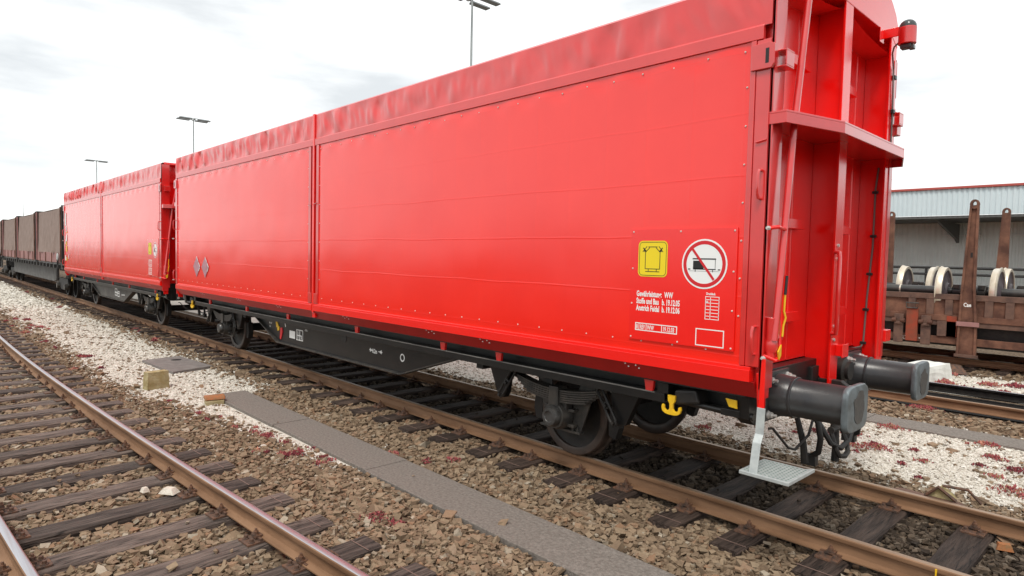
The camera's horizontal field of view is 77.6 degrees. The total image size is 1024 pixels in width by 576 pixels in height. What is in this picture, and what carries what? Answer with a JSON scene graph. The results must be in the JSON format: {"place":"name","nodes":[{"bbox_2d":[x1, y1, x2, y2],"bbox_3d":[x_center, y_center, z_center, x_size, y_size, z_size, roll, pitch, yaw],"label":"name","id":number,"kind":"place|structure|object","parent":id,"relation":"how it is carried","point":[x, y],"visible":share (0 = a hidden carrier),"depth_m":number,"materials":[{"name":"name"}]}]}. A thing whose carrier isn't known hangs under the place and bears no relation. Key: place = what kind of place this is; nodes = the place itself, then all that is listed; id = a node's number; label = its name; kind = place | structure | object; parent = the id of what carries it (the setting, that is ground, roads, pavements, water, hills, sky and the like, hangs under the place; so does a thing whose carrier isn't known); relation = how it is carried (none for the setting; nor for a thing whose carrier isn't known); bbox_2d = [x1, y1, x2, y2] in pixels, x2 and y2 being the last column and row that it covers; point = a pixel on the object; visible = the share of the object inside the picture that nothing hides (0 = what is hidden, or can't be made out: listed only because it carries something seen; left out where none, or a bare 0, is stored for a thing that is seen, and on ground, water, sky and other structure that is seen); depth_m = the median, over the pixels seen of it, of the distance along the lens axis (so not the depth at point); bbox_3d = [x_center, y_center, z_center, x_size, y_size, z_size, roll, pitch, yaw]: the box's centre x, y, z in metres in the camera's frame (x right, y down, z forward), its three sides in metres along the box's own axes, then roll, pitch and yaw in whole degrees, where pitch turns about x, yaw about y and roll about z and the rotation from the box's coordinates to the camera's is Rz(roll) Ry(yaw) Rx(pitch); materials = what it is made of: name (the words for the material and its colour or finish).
{"place":"outdoors","nodes":[
{"label":"outdoors","id":0,"kind":"place"},
{"bbox_2d":[212,390,675,575],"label":"path","id":1,"kind":"structure","parent":0,"point":[572,553],"depth_m":6.01,"materials":[{"name":"concrete"}]},
{"bbox_2d":[0,260,1023,575],"bbox_3d":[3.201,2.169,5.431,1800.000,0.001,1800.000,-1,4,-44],"label":"ground","id":2,"kind":"structure","parent":0,"point":[720,520],"depth_m":6.57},
{"bbox_2d":[0,344,37,351],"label":"wooden sleeper","id":3,"kind":"object","parent":2,"relation":"on","point":[22,348],"visible":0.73,"depth_m":14.33,"materials":[{"name":"brown wood"}]},
{"bbox_2d":[0,347,40,354],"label":"wooden sleeper","id":4,"kind":"object","parent":2,"relation":"on","point":[22,352],"visible":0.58,"depth_m":13.87,"materials":[{"name":"brown wood"}]},
{"bbox_2d":[0,352,44,359],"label":"wooden sleeper","id":5,"kind":"object","parent":2,"relation":"on","point":[7,356],"visible":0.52,"depth_m":13.35,"materials":[{"name":"brown wood"}]},
{"bbox_2d":[0,356,49,364],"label":"wooden sleeper","id":6,"kind":"object","parent":2,"relation":"on","point":[12,360],"visible":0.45,"depth_m":12.69,"materials":[{"name":"brown wood"}]},
{"bbox_2d":[0,359,59,368],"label":"wooden sleeper","id":7,"kind":"object","parent":2,"relation":"on","point":[14,366],"visible":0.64,"depth_m":12.43,"materials":[{"name":"brown wood"}]},
{"bbox_2d":[0,363,65,375],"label":"wooden sleeper","id":8,"kind":"object","parent":2,"relation":"on","point":[44,368],"visible":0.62,"depth_m":11.84,"materials":[{"name":"brown wood"}]},
{"bbox_2d":[0,369,71,381],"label":"wooden sleeper","id":9,"kind":"object","parent":2,"relation":"on","point":[28,374],"visible":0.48,"depth_m":11.31,"materials":[{"name":"brown wood"}]},
{"bbox_2d":[0,373,83,386],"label":"wooden sleeper","id":10,"kind":"object","parent":2,"relation":"on","point":[74,378],"visible":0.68,"depth_m":10.87,"materials":[{"name":"brown wood"}]},
{"bbox_2d":[0,379,92,394],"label":"wooden sleeper","id":11,"kind":"object","parent":2,"relation":"on","point":[23,390],"visible":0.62,"depth_m":10.31,"materials":[{"name":"brown wood"}]},
{"bbox_2d":[0,386,99,404],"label":"wooden sleeper","id":12,"kind":"object","parent":2,"relation":"on","point":[51,394],"visible":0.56,"depth_m":9.86,"materials":[{"name":"brown wood"}]},
{"bbox_2d":[0,392,112,412],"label":"wooden sleeper","id":13,"kind":"object","parent":2,"relation":"on","point":[63,402],"visible":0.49,"depth_m":9.42,"materials":[{"name":"brown wood"}]},
{"bbox_2d":[0,400,122,421],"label":"wooden sleeper","id":14,"kind":"object","parent":2,"relation":"on","point":[63,410],"visible":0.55,"depth_m":8.88,"materials":[{"name":"brown wood"}]},
{"bbox_2d":[0,408,133,434],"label":"wooden sleeper","id":15,"kind":"object","parent":2,"relation":"on","point":[80,417],"visible":0.42,"depth_m":8.40,"materials":[{"name":"brown wood"}]},
{"bbox_2d":[0,417,149,447],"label":"wooden sleeper","id":16,"kind":"object","parent":2,"relation":"on","point":[78,431],"visible":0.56,"depth_m":7.89,"materials":[{"name":"brown wood"}]},
{"bbox_2d":[0,426,166,461],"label":"wooden sleeper","id":17,"kind":"object","parent":2,"relation":"on","point":[107,437],"visible":0.51,"depth_m":7.38,"materials":[{"name":"brown wood"}]},
{"bbox_2d":[0,436,186,480],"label":"wooden sleeper","id":18,"kind":"object","parent":2,"relation":"on","point":[89,458],"visible":0.51,"depth_m":6.91,"materials":[{"name":"brown wood"}]},
{"bbox_2d":[0,448,211,497],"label":"wooden sleeper","id":19,"kind":"object","parent":2,"relation":"on","point":[72,479],"visible":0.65,"depth_m":6.48,"materials":[{"name":"brown wood"}]},
{"bbox_2d":[0,460,235,521],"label":"wooden sleeper","id":20,"kind":"object","parent":2,"relation":"on","point":[9,512],"visible":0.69,"depth_m":5.96,"materials":[{"name":"brown wood"}]},
{"bbox_2d":[10,476,261,549],"bbox_3d":[-3.462,1.979,5.479,0.268,0.257,2.580,4,4,43],"label":"wooden sleeper","id":21,"kind":"object","parent":2,"relation":"on","point":[49,533],"visible":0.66,"depth_m":5.45,"materials":[{"name":"brown wood"}]},
{"bbox_2d":[158,486,179,495],"bbox_3d":[-3.199,1.887,5.944,0.160,0.051,0.101,2,3,11],"label":"pale stone","id":22,"kind":"object","parent":21,"relation":"on","point":[169,490],"visible":1,"depth_m":5.91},
{"bbox_2d":[0,492,294,575],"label":"wooden sleeper","id":23,"kind":"object","parent":2,"relation":"on","point":[101,552],"visible":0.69,"depth_m":5.03,"materials":[{"name":"brown wood"}]},
{"bbox_2d":[111,315,184,322],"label":"wooden sleeper","id":24,"kind":"object","parent":2,"relation":"on","point":[178,318],"visible":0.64,"depth_m":20.77,"materials":[{"name":"brown wood"}]},
{"bbox_2d":[117,317,191,324],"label":"wooden sleeper","id":25,"kind":"object","parent":2,"relation":"on","point":[134,321],"visible":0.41,"depth_m":20.25,"materials":[{"name":"brown wood"}]},
{"bbox_2d":[122,318,197,326],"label":"wooden sleeper","id":26,"kind":"object","parent":2,"relation":"on","point":[140,323],"visible":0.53,"depth_m":19.98,"materials":[{"name":"brown wood"}]},
{"bbox_2d":[127,320,202,328],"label":"wooden sleeper","id":27,"kind":"object","parent":2,"relation":"on","point":[170,325],"visible":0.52,"depth_m":19.46,"materials":[{"name":"brown wood"}]},
{"bbox_2d":[134,323,210,329],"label":"wooden sleeper","id":28,"kind":"object","parent":2,"relation":"on","point":[193,326],"visible":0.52,"depth_m":19.00,"materials":[{"name":"brown wood"}]},
{"bbox_2d":[139,324,216,333],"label":"wooden sleeper","id":29,"kind":"object","parent":2,"relation":"on","point":[183,329],"visible":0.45,"depth_m":18.48,"materials":[{"name":"brown wood"}]},
{"bbox_2d":[0,283,359,470],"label":"gravel strip","id":30,"kind":"object","parent":2,"relation":"on","point":[272,428],"visible":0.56,"depth_m":11.77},
{"bbox_2d":[143,369,169,390],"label":"marker block","id":31,"kind":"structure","parent":30,"relation":"on","point":[156,379],"depth_m":10.65,"materials":[{"name":"stone"}]},
{"bbox_2d":[142,356,212,373],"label":"cover slab","id":32,"kind":"structure","parent":30,"relation":"on","point":[176,364],"depth_m":12.75,"materials":[{"name":"concrete"}]},
{"bbox_2d":[203,394,224,405],"bbox_3d":[-4.558,1.714,9.757,0.290,0.145,0.198,0,3,-32],"label":"track box","id":33,"kind":"object","parent":30,"relation":"on","point":[209,400],"visible":1,"depth_m":9.68,"materials":[{"name":"concrete"}]},
{"bbox_2d":[147,329,216,335],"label":"wooden sleeper","id":34,"kind":"object","parent":2,"relation":"on","point":[192,331],"visible":0.31,"depth_m":17.90,"materials":[{"name":"brown wood"}]},
{"bbox_2d":[156,331,220,337],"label":"wooden sleeper","id":35,"kind":"object","parent":2,"relation":"on","point":[204,334],"visible":0.23,"depth_m":17.52,"materials":[{"name":"brown wood"}]},
{"bbox_2d":[176,116,210,152],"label":"lamp mast","id":36,"kind":"object","parent":2,"relation":"on","point":[192,119],"visible":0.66,"depth_m":78.12,"materials":[{"name":"grey"}]},
{"bbox_2d":[160,334,229,340],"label":"wooden sleeper","id":37,"kind":"object","parent":2,"relation":"on","point":[179,337],"visible":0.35,"depth_m":16.59,"materials":[{"name":"brown wood"}]},
{"bbox_2d":[168,336,255,343],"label":"wooden sleeper","id":38,"kind":"object","parent":2,"relation":"on","point":[191,341],"visible":0.23,"depth_m":16.17,"materials":[{"name":"brown wood"}]},
{"bbox_2d":[176,335,266,345],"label":"wooden sleeper","id":39,"kind":"object","parent":2,"relation":"on","point":[222,341],"visible":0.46,"depth_m":16.03,"materials":[{"name":"brown wood"}]},
{"bbox_2d":[119,514,333,575],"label":"wooden sleeper","id":40,"kind":"object","parent":2,"relation":"on","point":[246,544],"visible":0.52,"depth_m":4.87,"materials":[{"name":"brown wood"}]},
{"bbox_2d":[185,338,274,349],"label":"wooden sleeper","id":41,"kind":"object","parent":2,"relation":"on","point":[205,346],"visible":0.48,"depth_m":15.50,"materials":[{"name":"brown wood"}]},
{"bbox_2d":[194,343,286,352],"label":"wooden sleeper","id":42,"kind":"object","parent":2,"relation":"on","point":[216,348],"visible":0.33,"depth_m":15.29,"materials":[{"name":"brown wood"}]},
{"bbox_2d":[203,346,299,356],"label":"wooden sleeper","id":43,"kind":"object","parent":2,"relation":"on","point":[282,349],"visible":0.29,"depth_m":14.78,"materials":[{"name":"brown wood"}]},
{"bbox_2d":[212,349,311,360],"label":"wooden sleeper","id":44,"kind":"object","parent":2,"relation":"on","point":[272,354],"visible":0.32,"depth_m":14.29,"materials":[{"name":"brown wood"}]},
{"bbox_2d":[224,352,325,365],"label":"wooden sleeper","id":45,"kind":"object","parent":2,"relation":"on","point":[249,361],"visible":0.28,"depth_m":13.79,"materials":[{"name":"brown wood"}]},
{"bbox_2d":[237,356,341,369],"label":"wooden sleeper","id":46,"kind":"object","parent":2,"relation":"on","point":[306,361],"visible":0.23,"depth_m":13.39,"materials":[{"name":"brown wood"}]},
{"bbox_2d":[248,360,356,374],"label":"wooden sleeper","id":47,"kind":"object","parent":2,"relation":"on","point":[309,366],"visible":0.35,"depth_m":12.87,"materials":[{"name":"brown wood"}]},
{"bbox_2d":[261,364,368,379],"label":"wooden sleeper","id":48,"kind":"object","parent":2,"relation":"on","point":[322,371],"visible":0.3,"depth_m":12.43,"materials":[{"name":"brown wood"}]},
{"bbox_2d":[251,535,381,575],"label":"wooden sleeper","id":49,"kind":"object","parent":2,"relation":"on","point":[353,550],"visible":0.62,"depth_m":4.85,"materials":[{"name":"brown wood"}]},
{"bbox_2d":[277,369,387,385],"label":"wooden sleeper","id":50,"kind":"object","parent":2,"relation":"on","point":[357,374],"visible":0.33,"depth_m":11.98,"materials":[{"name":"brown wood"}]},
{"bbox_2d":[291,373,406,391],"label":"wooden sleeper","id":51,"kind":"object","parent":2,"relation":"on","point":[368,380],"visible":0.33,"depth_m":11.51,"materials":[{"name":"brown wood"}]},
{"bbox_2d":[310,375,428,398],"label":"wooden sleeper","id":52,"kind":"object","parent":2,"relation":"on","point":[338,392],"visible":0.45,"depth_m":11.02,"materials":[{"name":"brown wood"}]},
{"bbox_2d":[331,381,449,406],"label":"wooden sleeper","id":53,"kind":"object","parent":2,"relation":"on","point":[434,388],"visible":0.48,"depth_m":10.55,"materials":[{"name":"brown wood"}]},
{"bbox_2d":[373,562,436,575],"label":"wooden sleeper","id":54,"kind":"object","parent":2,"relation":"on","point":[415,569],"visible":1,"depth_m":4.60,"materials":[{"name":"brown wood"}]},
{"bbox_2d":[349,388,473,415],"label":"wooden sleeper","id":55,"kind":"object","parent":2,"relation":"on","point":[380,406],"visible":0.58,"depth_m":10.06,"materials":[{"name":"brown wood"}]},
{"bbox_2d":[372,394,499,424],"bbox_3d":[-0.941,1.828,9.729,2.580,0.257,0.268,-1,4,-43],"label":"wooden sleeper","id":56,"kind":"object","parent":2,"relation":"on","point":[399,416],"visible":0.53,"depth_m":9.54,"materials":[{"name":"brown wood"}]},
{"bbox_2d":[398,401,527,433],"bbox_3d":[-0.492,1.859,9.273,2.580,0.257,0.268,-1,4,-43],"label":"wooden sleeper","id":57,"kind":"object","parent":2,"relation":"on","point":[431,423],"visible":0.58,"depth_m":9.12,"materials":[{"name":"brown wood"}]},
{"bbox_2d":[459,0,500,65],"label":"lamp mast","id":58,"kind":"object","parent":2,"relation":"on","point":[472,3],"visible":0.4,"depth_m":39.99,"materials":[{"name":"grey"}]},
{"bbox_2d":[427,413,542,442],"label":"wooden sleeper","id":59,"kind":"object","parent":2,"relation":"on","point":[461,433],"visible":0.35,"depth_m":8.59,"materials":[{"name":"brown wood"}]},
{"bbox_2d":[465,429,551,458],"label":"wooden sleeper","id":60,"kind":"object","parent":2,"relation":"on","point":[498,446],"visible":0.34,"depth_m":7.66,"materials":[{"name":"brown wood"}]},
{"bbox_2d":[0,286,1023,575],"bbox_3d":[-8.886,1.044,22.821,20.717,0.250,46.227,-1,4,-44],"label":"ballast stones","id":61,"kind":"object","parent":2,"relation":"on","point":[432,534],"visible":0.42,"depth_m":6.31,"materials":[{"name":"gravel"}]},
{"bbox_2d":[0,281,1023,514],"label":"white chippings","id":62,"kind":"object","parent":2,"relation":"on","point":[36,303],"visible":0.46,"depth_m":9.36,"materials":[{"name":"gravel"}]},
{"bbox_2d":[2,291,1023,531],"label":"red stonecrop","id":63,"kind":"object","parent":2,"relation":"on","point":[880,446],"visible":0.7,"depth_m":8.05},
{"bbox_2d":[495,435,629,472],"bbox_3d":[0.836,1.965,7.887,2.580,0.257,0.267,-1,4,-43],"label":"wooden sleeper","id":64,"kind":"object","parent":2,"relation":"on","point":[528,460],"visible":0.25,"depth_m":7.17,"materials":[{"name":"brown wood"}]},
{"bbox_2d":[132,293,1023,507],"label":"gravel strip","id":65,"kind":"object","parent":2,"relation":"on","point":[255,320],"visible":0.12,"depth_m":8.20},
{"bbox_2d":[186,329,1023,575],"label":"trackbed stones","id":66,"kind":"object","parent":2,"relation":"on","point":[914,531],"visible":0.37,"depth_m":6.26,"materials":[{"name":"gravel"}]},
{"bbox_2d":[996,541,1013,552],"bbox_3d":[4.060,2.132,5.253,0.120,0.050,0.076,3,3,26],"label":"orange stone","id":67,"kind":"object","parent":66,"relation":"on","point":[1004,546],"visible":1,"depth_m":5.23,"materials":[{"name":"stone"}]},
{"bbox_2d":[543,438,676,488],"bbox_3d":[1.335,1.996,7.409,2.580,0.257,0.268,-1,4,-44],"label":"wooden sleeper","id":68,"kind":"object","parent":2,"relation":"on","point":[579,474],"visible":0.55,"depth_m":7.26,"materials":[{"name":"brown wood"}]},
{"bbox_2d":[587,450,721,506],"bbox_3d":[1.757,2.030,6.978,2.580,0.257,0.267,-1,4,-43],"label":"wooden sleeper","id":69,"kind":"object","parent":2,"relation":"on","point":[610,497],"visible":0.53,"depth_m":6.78,"materials":[{"name":"brown wood"}]},
{"bbox_2d":[647,474,766,530],"bbox_3d":[2.226,2.065,6.479,2.580,0.257,0.267,-1,4,-44],"label":"wooden sleeper","id":70,"kind":"object","parent":2,"relation":"on","point":[685,514],"visible":0.26,"depth_m":5.88,"materials":[{"name":"brown wood"}]},
{"bbox_2d":[709,480,839,556],"bbox_3d":[2.632,2.095,6.029,2.580,0.257,0.267,-1,4,-44],"label":"wooden sleeper","id":71,"kind":"object","parent":2,"relation":"on","point":[737,540],"visible":0.56,"depth_m":5.85,"materials":[{"name":"brown wood"}]},
{"bbox_2d":[790,497,912,575],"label":"wooden sleeper","id":72,"kind":"object","parent":2,"relation":"on","point":[874,525],"visible":0.53,"depth_m":5.41,"materials":[{"name":"brown wood"}]},
{"bbox_2d":[894,352,932,362],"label":"wooden sleeper","id":73,"kind":"object","parent":2,"relation":"on","point":[905,359],"visible":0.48,"depth_m":15.57,"materials":[{"name":"brown wood"}]},
{"bbox_2d":[868,389,1023,420],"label":"steel rail","id":74,"kind":"object","parent":2,"relation":"on","point":[982,408],"depth_m":10.16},
{"bbox_2d":[869,392,1023,422],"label":"trackbed","id":75,"kind":"structure","parent":2,"relation":"on","point":[977,400],"depth_m":10.98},
{"bbox_2d":[928,381,1023,403],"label":"steel rail","id":76,"kind":"object","parent":75,"relation":"on","point":[980,393],"depth_m":11.21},
{"bbox_2d":[882,349,1023,371],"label":"steel rail","id":77,"kind":"object","parent":2,"relation":"on","point":[966,361],"depth_m":14.97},
{"bbox_2d":[884,199,1023,358],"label":"stake wagon","id":78,"kind":"object","parent":77,"relation":"on","point":[967,322],"visible":0.46,"depth_m":14.33,"materials":[{"name":"metal"}]},
{"bbox_2d":[887,265,923,297],"bbox_3d":[9.810,-0.057,17.284,1.164,1.164,2.380,-1,4,-44],"label":"wheelset","id":79,"kind":"object","parent":78,"relation":"on","point":[905,276],"visible":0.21,"depth_m":16.57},
{"bbox_2d":[886,266,960,302],"bbox_3d":[9.707,0.026,15.626,1.164,1.164,2.380,-1,4,-44],"label":"wheelset","id":80,"kind":"object","parent":78,"relation":"on","point":[944,284],"visible":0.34,"depth_m":15.03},
{"bbox_2d":[919,266,1023,288],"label":"wheelset","id":81,"kind":"object","parent":78,"relation":"on","point":[933,271],"visible":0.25,"depth_m":15.51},
{"bbox_2d":[976,268,1023,302],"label":"wheelset","id":82,"kind":"object","parent":78,"relation":"on","point":[997,285],"visible":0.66,"depth_m":14.19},
{"bbox_2d":[883,343,1023,363],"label":"steel rail","id":83,"kind":"object","parent":2,"relation":"on","point":[992,357],"depth_m":16.41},
{"bbox_2d":[890,183,1023,288],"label":"shed","id":84,"kind":"structure","parent":2,"relation":"on","point":[934,235],"depth_m":29.96,"materials":[{"name":"grey"}]},
{"bbox_2d":[893,265,1023,281],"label":"guard railing","id":85,"kind":"object","parent":2,"relation":"on","point":[926,268],"visible":0.02,"depth_m":25.09,"materials":[{"name":"black"}]},
{"bbox_2d":[927,521,996,574],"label":"wooden sleeper","id":86,"kind":"object","parent":2,"relation":"on","point":[962,549],"visible":0.59,"depth_m":5.19,"materials":[{"name":"brown wood"}]},
{"bbox_2d":[928,375,1023,397],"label":"gravel strip","id":87,"kind":"object","parent":2,"relation":"on","point":[987,379],"visible":0.05,"depth_m":12.64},
{"bbox_2d":[908,360,951,381],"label":"white block","id":88,"kind":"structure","parent":87,"relation":"on","point":[939,370],"depth_m":13.08,"materials":[{"name":"stone"}]},
{"bbox_2d":[950,364,967,374],"bbox_3d":[9.628,1.763,13.968,0.555,0.173,0.456,3,3,26],"label":"debris lump","id":89,"kind":"object","parent":87,"relation":"on","point":[958,369],"visible":0.52,"depth_m":13.77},
{"bbox_2d":[963,358,991,371],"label":"wooden sleeper","id":90,"kind":"object","parent":2,"relation":"on","point":[970,368],"visible":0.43,"depth_m":14.57,"materials":[{"name":"brown wood"}]},
{"bbox_2d":[995,362,1022,375],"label":"wooden sleeper","id":91,"kind":"object","parent":2,"relation":"on","point":[1003,372],"visible":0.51,"depth_m":14.10,"materials":[{"name":"brown wood"}]},
{"bbox_2d":[0,0,1023,220],"label":"sky","id":92,"kind":"structure","parent":0,"point":[110,81],"materials":[{"name":"white"}]},
{"bbox_2d":[866,413,1023,450],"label":"path","id":93,"kind":"structure","parent":0,"point":[973,436],"depth_m":8.96,"materials":[{"name":"concrete"}]},
{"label":"wooden sleeper","id":94,"kind":"object","parent":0,"visible":0},
{"bbox_2d":[0,274,971,575],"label":"steel rail","id":95,"kind":"object","parent":94,"relation":"on","point":[876,558],"visible":0.97,"depth_m":6.32,"materials":[{"name":"metal"}]},
{"bbox_2d":[0,220,15,277],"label":"covered wagon","id":96,"kind":"object","parent":95,"relation":"on","point":[6,268],"visible":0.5,"depth_m":41.96,"materials":[{"name":"brown metal"}]},
{"bbox_2d":[62,162,227,324],"bbox_3d":[-12.033,-1.361,21.311,3.050,4.424,14.055,-1,4,-44],"label":"freight wagon","id":97,"kind":"object","parent":95,"relation":"on","point":[118,240],"visible":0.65,"depth_m":18.12,"materials":[{"name":"red"}]},
{"bbox_2d":[0,268,1023,541],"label":"steel rail","id":98,"kind":"object","parent":94,"relation":"on","point":[996,524],"visible":0.59,"depth_m":6.53,"materials":[{"name":"metal"}]},
{"bbox_2d":[2,205,81,297],"bbox_3d":[-24.235,-1.951,34.012,2.944,3.829,21.110,-1,4,-44],"label":"covered wagon","id":99,"kind":"object","parent":98,"relation":"on","point":[33,244],"visible":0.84,"depth_m":30.27,"materials":[{"name":"brown fabric"}]},
{"bbox_2d":[172,0,929,486],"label":"freight wagon","id":100,"kind":"object","parent":98,"relation":"on","point":[664,218],"visible":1,"depth_m":6.11,"materials":[{"name":"red"}]},
{"bbox_2d":[894,484,982,505],"bbox_3d":[3.935,1.884,5.925,0.273,0.141,0.689,-1,4,-44],"label":"rail bracket","id":101,"kind":"object","parent":98,"relation":"attached to","point":[942,492],"visible":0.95,"depth_m":5.87,"materials":[{"name":"brown metal"}]},
{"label":"wooden sleeper","id":102,"kind":"object","parent":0,"visible":0},
{"bbox_2d":[0,336,369,575],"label":"steel rail","id":103,"kind":"object","parent":102,"relation":"on","point":[291,543],"visible":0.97,"depth_m":5.77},
{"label":"wooden sleeper","id":104,"kind":"object","parent":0,"visible":0},
{"bbox_2d":[0,515,39,575],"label":"steel rail","id":105,"kind":"object","parent":104,"relation":"on","point":[14,557],"visible":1,"depth_m":4.48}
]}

